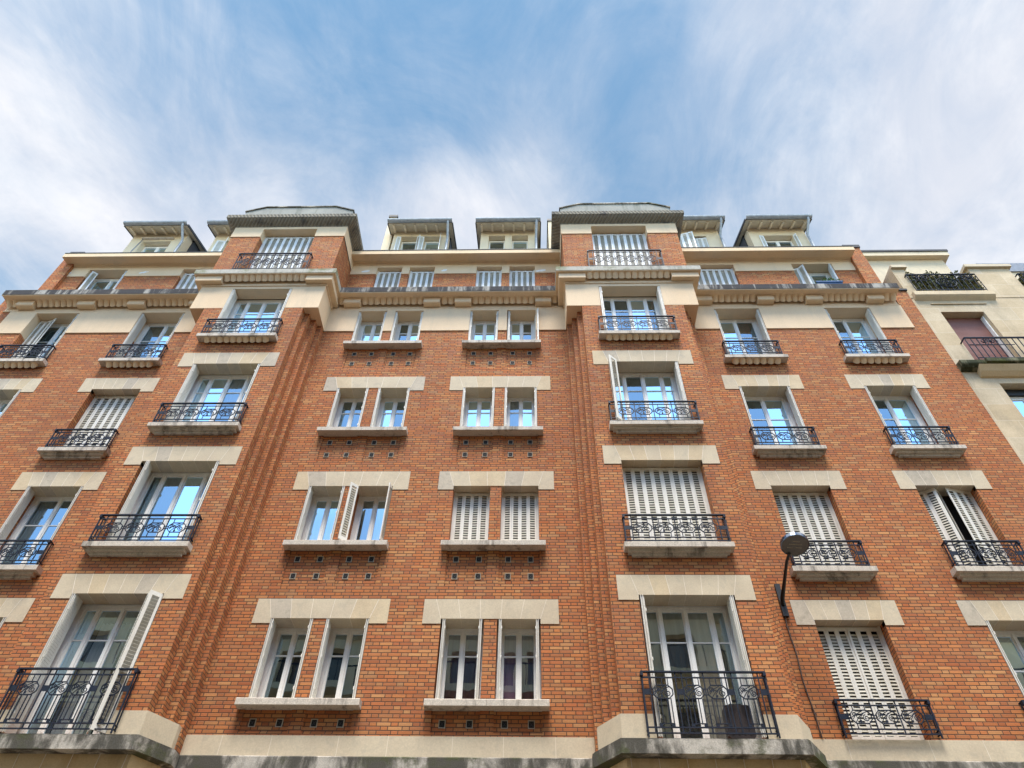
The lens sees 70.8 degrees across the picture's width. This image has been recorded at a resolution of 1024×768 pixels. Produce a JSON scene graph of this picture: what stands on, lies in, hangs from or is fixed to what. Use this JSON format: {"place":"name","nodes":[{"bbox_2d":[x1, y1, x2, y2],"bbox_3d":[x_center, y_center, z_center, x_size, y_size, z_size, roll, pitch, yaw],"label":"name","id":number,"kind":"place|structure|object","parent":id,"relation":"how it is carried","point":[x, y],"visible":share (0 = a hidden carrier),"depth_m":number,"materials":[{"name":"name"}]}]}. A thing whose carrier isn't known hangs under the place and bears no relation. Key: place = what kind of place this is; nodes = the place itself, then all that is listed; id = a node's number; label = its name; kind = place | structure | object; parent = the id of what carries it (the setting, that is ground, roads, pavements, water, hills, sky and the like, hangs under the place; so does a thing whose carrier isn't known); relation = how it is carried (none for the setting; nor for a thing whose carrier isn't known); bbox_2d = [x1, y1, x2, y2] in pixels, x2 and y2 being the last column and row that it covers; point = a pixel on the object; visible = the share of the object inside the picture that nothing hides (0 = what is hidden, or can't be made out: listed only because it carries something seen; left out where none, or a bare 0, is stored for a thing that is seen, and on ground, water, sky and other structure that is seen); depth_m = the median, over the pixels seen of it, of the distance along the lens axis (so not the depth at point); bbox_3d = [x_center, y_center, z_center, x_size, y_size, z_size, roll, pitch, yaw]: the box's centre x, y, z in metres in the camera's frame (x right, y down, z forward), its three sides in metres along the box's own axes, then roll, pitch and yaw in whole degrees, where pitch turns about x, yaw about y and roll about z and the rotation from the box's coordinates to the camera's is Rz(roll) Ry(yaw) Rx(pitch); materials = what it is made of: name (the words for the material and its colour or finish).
{"place":"outdoors","nodes":[
{"label":"outdoors","id":0,"kind":"place"},
{"bbox_2d":[0,0,1023,304],"label":"sky","id":1,"kind":"structure","parent":0,"point":[892,124],"materials":[{"name":"blue"}]},
{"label":"pavement","id":2,"kind":"structure","parent":0,"visible":0},
{"bbox_2d":[0,202,1023,767],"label":"apartment building","id":3,"kind":"structure","parent":2,"relation":"on","point":[300,486],"depth_m":14.45,"materials":[{"name":"brick"}]},
{"bbox_2d":[0,400,10,413],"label":"window","id":4,"kind":"structure","parent":3,"relation":"in","point":[3,403],"depth_m":17.63,"materials":[{"name":"paint"}]},
{"bbox_2d":[0,497,74,564],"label":"window","id":5,"kind":"structure","parent":3,"relation":"in","point":[32,519],"depth_m":14.93,"materials":[{"name":"glass"}]},
{"bbox_2d":[17,324,69,357],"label":"window","id":6,"kind":"structure","parent":3,"relation":"in","point":[62,327],"depth_m":19.67,"materials":[{"name":"paint"}]},
{"bbox_2d":[16,604,159,733],"bbox_3d":[-6.755,4.673,11.758,1.600,2.340,0.119,0,-48,1],"label":"window","id":7,"kind":"structure","parent":3,"relation":"in","point":[97,637],"depth_m":11.90,"materials":[{"name":"glass"}]},
{"bbox_2d":[71,401,130,446],"label":"window pane","id":8,"kind":"structure","parent":3,"relation":"in","point":[98,401],"depth_m":17.26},
{"bbox_2d":[87,279,119,288],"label":"window","id":9,"kind":"structure","parent":3,"relation":"in","point":[97,283],"depth_m":22.21,"materials":[{"name":"paint"}]},
{"bbox_2d":[127,323,176,356],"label":"window","id":10,"kind":"structure","parent":3,"relation":"in","point":[152,333],"depth_m":19.60,"materials":[{"name":"paint"}]},
{"bbox_2d":[119,472,211,538],"bbox_3d":[-6.708,2.546,14.108,1.600,2.060,0.119,0,-48,1],"label":"window","id":11,"kind":"structure","parent":3,"relation":"in","point":[162,492],"depth_m":14.36,"materials":[{"name":"glass"}]},
{"bbox_2d":[175,375,252,420],"bbox_3d":[-6.663,0.523,16.343,1.600,2.070,0.119,0,-48,1],"label":"window","id":12,"kind":"structure","parent":3,"relation":"in","point":[206,388],"depth_m":16.65,"materials":[{"name":"glass"}]},
{"bbox_2d":[220,300,284,332],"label":"window","id":13,"kind":"structure","parent":3,"relation":"in","point":[241,308],"depth_m":18.97,"materials":[{"name":"paint"}]},
{"bbox_2d":[256,628,307,697],"bbox_3d":[-3.908,4.920,12.510,0.765,1.467,0.066,0,-48,1],"label":"window","id":14,"kind":"structure","parent":3,"relation":"in","point":[278,632],"depth_m":12.62,"materials":[{"name":"paint"}]},
{"bbox_2d":[254,241,311,267],"label":"window pane","id":15,"kind":"structure","parent":3,"relation":"in","point":[298,245],"depth_m":21.28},
{"bbox_2d":[300,497,339,539],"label":"window","id":16,"kind":"structure","parent":3,"relation":"in","point":[319,522],"depth_m":14.87,"materials":[{"name":"glass"}]},
{"bbox_2d":[316,628,363,697],"bbox_3d":[-2.913,4.916,12.486,0.765,1.467,0.066,0,-48,1],"label":"window","id":17,"kind":"structure","parent":3,"relation":"in","point":[349,632],"depth_m":12.61,"materials":[{"name":"paint"}]},
{"bbox_2d":[332,398,363,426],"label":"window","id":18,"kind":"structure","parent":3,"relation":"in","point":[354,401],"depth_m":17.21,"materials":[{"name":"paint"}]},
{"bbox_2d":[350,496,386,539],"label":"window","id":19,"kind":"structure","parent":3,"relation":"in","point":[368,518],"depth_m":14.87,"materials":[{"name":"paint"}]},
{"bbox_2d":[356,322,382,340],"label":"window","id":20,"kind":"structure","parent":3,"relation":"in","point":[368,331],"depth_m":19.50,"materials":[{"name":"glass"}]},
{"bbox_2d":[377,280,397,286],"label":"window pane","id":21,"kind":"structure","parent":3,"relation":"in","point":[390,283],"depth_m":21.77,"materials":[{"name":"grey glass"}]},
{"bbox_2d":[375,398,405,426],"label":"window","id":22,"kind":"structure","parent":3,"relation":"in","point":[387,410],"depth_m":17.18,"materials":[{"name":"paint"}]},
{"bbox_2d":[394,321,419,339],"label":"window","id":23,"kind":"structure","parent":3,"relation":"in","point":[413,328],"depth_m":19.50,"materials":[{"name":"paint"}]},
{"bbox_2d":[411,277,430,282],"label":"window pane","id":24,"kind":"structure","parent":3,"relation":"in","point":[418,279],"depth_m":21.93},
{"bbox_2d":[440,629,483,698],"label":"window","id":25,"kind":"structure","parent":3,"relation":"in","point":[459,670],"depth_m":12.52,"materials":[{"name":"paint"}]},
{"bbox_2d":[454,498,486,538],"label":"window pane","id":26,"kind":"structure","parent":3,"relation":"in","point":[459,498],"depth_m":14.78,"materials":[{"name":"grey glass"}]},
{"bbox_2d":[463,398,491,425],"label":"window","id":27,"kind":"structure","parent":3,"relation":"in","point":[478,411],"depth_m":17.11,"materials":[{"name":"glass"}]},
{"bbox_2d":[471,321,495,339],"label":"window","id":28,"kind":"structure","parent":3,"relation":"in","point":[481,330],"depth_m":19.45,"materials":[{"name":"paint"}]},
{"bbox_2d":[496,629,540,698],"bbox_3d":[0.117,4.921,12.430,0.765,1.467,0.119,0,-48,1],"label":"window","id":29,"kind":"structure","parent":3,"relation":"in","point":[518,651],"depth_m":12.49,"materials":[{"name":"paint"}]},
{"bbox_2d":[504,498,536,538],"label":"window pane","id":30,"kind":"structure","parent":3,"relation":"in","point":[506,498],"depth_m":14.76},
{"bbox_2d":[506,398,535,425],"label":"window","id":31,"kind":"structure","parent":3,"relation":"in","point":[520,411],"depth_m":17.08,"materials":[{"name":"glass"}]},
{"bbox_2d":[507,321,534,339],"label":"window","id":32,"kind":"structure","parent":3,"relation":"in","point":[516,327],"depth_m":19.43,"materials":[{"name":"paint"}]},
{"bbox_2d":[512,278,531,285],"label":"window pane","id":33,"kind":"structure","parent":3,"relation":"in","point":[530,280],"depth_m":21.75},
{"bbox_2d":[595,239,645,264],"label":"window pane","id":34,"kind":"structure","parent":3,"relation":"in","point":[621,242],"depth_m":20.78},
{"bbox_2d":[603,297,663,329],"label":"window","id":35,"kind":"structure","parent":3,"relation":"in","point":[635,305],"depth_m":18.75,"materials":[{"name":"glass"}]},
{"bbox_2d":[612,373,684,419],"bbox_3d":[3.013,0.458,16.091,1.600,2.070,0.066,0,-48,1],"label":"window","id":36,"kind":"structure","parent":3,"relation":"in","point":[655,386],"depth_m":16.40,"materials":[{"name":"glass"}]},
{"bbox_2d":[625,472,710,539],"label":"window pane","id":37,"kind":"structure","parent":3,"relation":"in","point":[625,472],"depth_m":14.09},
{"bbox_2d":[645,606,756,738],"bbox_3d":[2.922,4.628,11.523,1.600,2.340,0.119,0,-48,1],"label":"window","id":38,"kind":"structure","parent":3,"relation":"in","point":[682,638],"depth_m":11.72,"materials":[{"name":"glass"}]},
{"bbox_2d":[722,704,756,738],"bbox_3d":[3.342,4.998,10.616,0.400,0.565,0.156,0,-48,1],"label":"planter","id":39,"kind":"object","parent":3,"relation":"on","point":[743,715],"visible":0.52,"depth_m":10.57,"materials":[{"name":"black paint"}]},
{"bbox_2d":[719,319,768,353],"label":"window","id":40,"kind":"structure","parent":3,"relation":"in","point":[732,329],"depth_m":19.21,"materials":[{"name":"glass"}]},
{"bbox_2d":[745,397,803,443],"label":"window","id":41,"kind":"structure","parent":3,"relation":"in","point":[777,411],"depth_m":16.83,"materials":[{"name":"paint"}]},
{"bbox_2d":[774,532,809,617],"bbox_3d":[4.893,3.309,12.499,0.484,0.875,1.334,0,-48,1],"label":"wall lamp","id":42,"kind":"object","parent":3,"relation":"attached to","point":[794,543],"visible":1,"depth_m":12.49,"materials":[{"name":"black metal"}]},
{"bbox_2d":[784,617,822,738],"bbox_3d":[4.773,4.772,11.853,0.065,2.051,0.032,0,-48,1],"label":"cable","id":43,"kind":"object","parent":3,"relation":"attached to","point":[814,713],"visible":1,"depth_m":11.75,"materials":[{"name":"black rubber"}]},
{"bbox_2d":[774,496,849,563],"label":"window pane","id":44,"kind":"structure","parent":3,"relation":"in","point":[774,496],"depth_m":14.59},
{"bbox_2d":[799,273,832,283],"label":"window","id":45,"kind":"structure","parent":3,"relation":"in","point":[814,277],"depth_m":21.74,"materials":[{"name":"paint"}]},
{"bbox_2d":[816,281,842,283],"bbox_3d":[9.100,-2.754,20.622,0.760,0.320,0.280,0,-48,1],"label":"planter","id":46,"kind":"object","parent":3,"relation":"on","point":[828,282],"visible":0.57,"depth_m":20.61,"materials":[{"name":"blue plastic"}]},
{"bbox_2d":[815,277,842,283],"bbox_3d":[9.118,-2.939,20.834,0.754,0.351,0.335,0,-48,1],"label":"plant","id":47,"kind":"object","parent":46,"relation":"in","point":[829,278],"visible":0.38,"depth_m":20.76,"materials":[{"name":"green plant"}]},
{"bbox_2d":[832,319,884,352],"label":"window","id":48,"kind":"structure","parent":3,"relation":"in","point":[848,329],"depth_m":19.10,"materials":[{"name":"paint"}]},
{"bbox_2d":[818,631,916,736],"label":"window pane","id":49,"kind":"structure","parent":3,"relation":"in","point":[819,632],"depth_m":12.23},
{"bbox_2d":[872,396,936,443],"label":"window","id":50,"kind":"structure","parent":3,"relation":"in","point":[902,409],"depth_m":16.78,"materials":[{"name":"paint"}]},
{"bbox_2d":[921,496,1005,563],"label":"window pane","id":51,"kind":"structure","parent":3,"relation":"in","point":[962,527],"depth_m":14.47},
{"bbox_2d":[995,631,1023,688],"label":"window","id":52,"kind":"structure","parent":3,"relation":"in","point":[1012,642],"depth_m":12.51,"materials":[{"name":"glass"}]},
{"label":"ground","id":53,"kind":"structure","parent":0,"visible":0},
{"bbox_2d":[861,249,1023,463],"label":"apartment building","id":54,"kind":"structure","parent":53,"relation":"on","point":[979,333],"depth_m":19.00,"materials":[{"name":"stone"}]},
{"bbox_2d":[905,270,983,290],"bbox_3d":[12.041,-2.722,20.156,2.005,1.083,0.580,0,-48,1],"label":"hedge","id":55,"kind":"object","parent":54,"relation":"on","point":[961,281],"visible":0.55,"depth_m":20.05,"materials":[{"name":"green plant"}]},
{"bbox_2d":[1010,397,1023,416],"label":"window","id":56,"kind":"structure","parent":54,"relation":"in","point":[1018,401],"depth_m":16.93,"materials":[{"name":"glass"}]},
{"bbox_2d":[1018,273,1023,285],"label":"hedge","id":57,"kind":"object","parent":54,"relation":"on","point":[1020,280],"visible":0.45,"depth_m":20.14,"materials":[{"name":"green plant"}]}
]}

